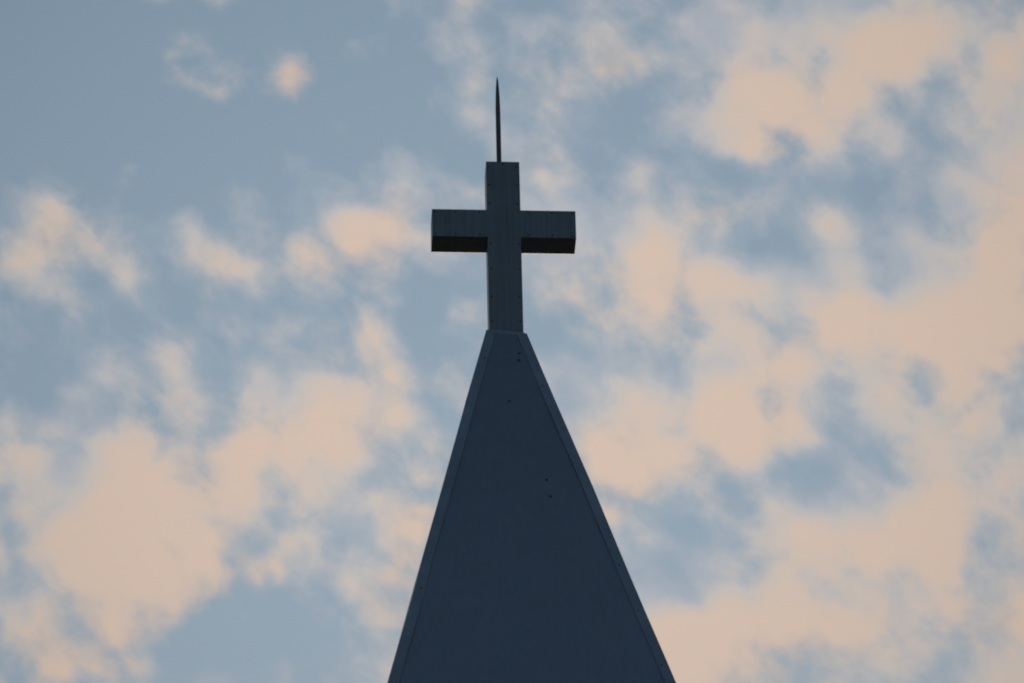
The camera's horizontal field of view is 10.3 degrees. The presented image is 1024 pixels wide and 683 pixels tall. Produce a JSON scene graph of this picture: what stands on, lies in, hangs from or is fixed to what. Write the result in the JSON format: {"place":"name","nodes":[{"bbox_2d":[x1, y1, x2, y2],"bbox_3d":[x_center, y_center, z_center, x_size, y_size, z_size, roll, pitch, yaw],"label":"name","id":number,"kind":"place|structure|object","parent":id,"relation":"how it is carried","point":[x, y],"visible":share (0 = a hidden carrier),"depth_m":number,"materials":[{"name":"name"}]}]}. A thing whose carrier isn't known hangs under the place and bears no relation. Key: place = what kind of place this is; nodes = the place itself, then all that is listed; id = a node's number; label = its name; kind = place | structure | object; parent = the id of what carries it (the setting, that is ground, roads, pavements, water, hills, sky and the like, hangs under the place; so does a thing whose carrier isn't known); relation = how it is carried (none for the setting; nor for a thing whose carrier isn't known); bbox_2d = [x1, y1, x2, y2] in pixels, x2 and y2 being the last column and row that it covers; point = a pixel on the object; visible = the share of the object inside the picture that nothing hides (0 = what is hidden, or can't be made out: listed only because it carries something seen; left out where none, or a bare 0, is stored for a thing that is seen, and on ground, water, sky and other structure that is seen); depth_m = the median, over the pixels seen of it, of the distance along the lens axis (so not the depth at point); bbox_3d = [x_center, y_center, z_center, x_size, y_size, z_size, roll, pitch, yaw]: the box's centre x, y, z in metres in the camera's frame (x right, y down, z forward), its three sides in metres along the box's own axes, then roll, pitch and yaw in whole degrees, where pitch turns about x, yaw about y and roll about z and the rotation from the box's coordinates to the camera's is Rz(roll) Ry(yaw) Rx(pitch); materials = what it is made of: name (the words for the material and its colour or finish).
{"place":"outdoors","nodes":[
{"label":"outdoors","id":0,"kind":"place"},
{"bbox_2d":[0,0,1023,682],"label":"sky","id":1,"kind":"structure","parent":0,"point":[778,348],"materials":[{"name":"blue"}]},
{"bbox_2d":[399,332,664,682],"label":"spire","id":2,"kind":"structure","parent":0,"point":[524,583],"depth_m":39.41,"materials":[{"name":"black metal"}]},
{"bbox_2d":[387,329,675,682],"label":"spire hip caps","id":3,"kind":"object","parent":2,"relation":"attached to","point":[435,530],"visible":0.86,"depth_m":40.01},
{"bbox_2d":[431,161,575,331],"bbox_3d":[-0.060,-0.622,42.196,1.070,1.630,0.210,1,-35,-3],"label":"cross","id":4,"kind":"object","parent":3,"relation":"on","point":[503,231],"visible":0.98,"depth_m":42.23,"materials":[{"name":"paint"}]},
{"bbox_2d":[496,77,501,161],"bbox_3d":[-0.104,-1.649,42.915,0.052,0.880,0.052,1,-35,-3],"label":"lightning rod","id":5,"kind":"object","parent":4,"relation":"on","point":[498,137],"visible":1,"depth_m":42.88,"materials":[{"name":"metal"}]}
]}

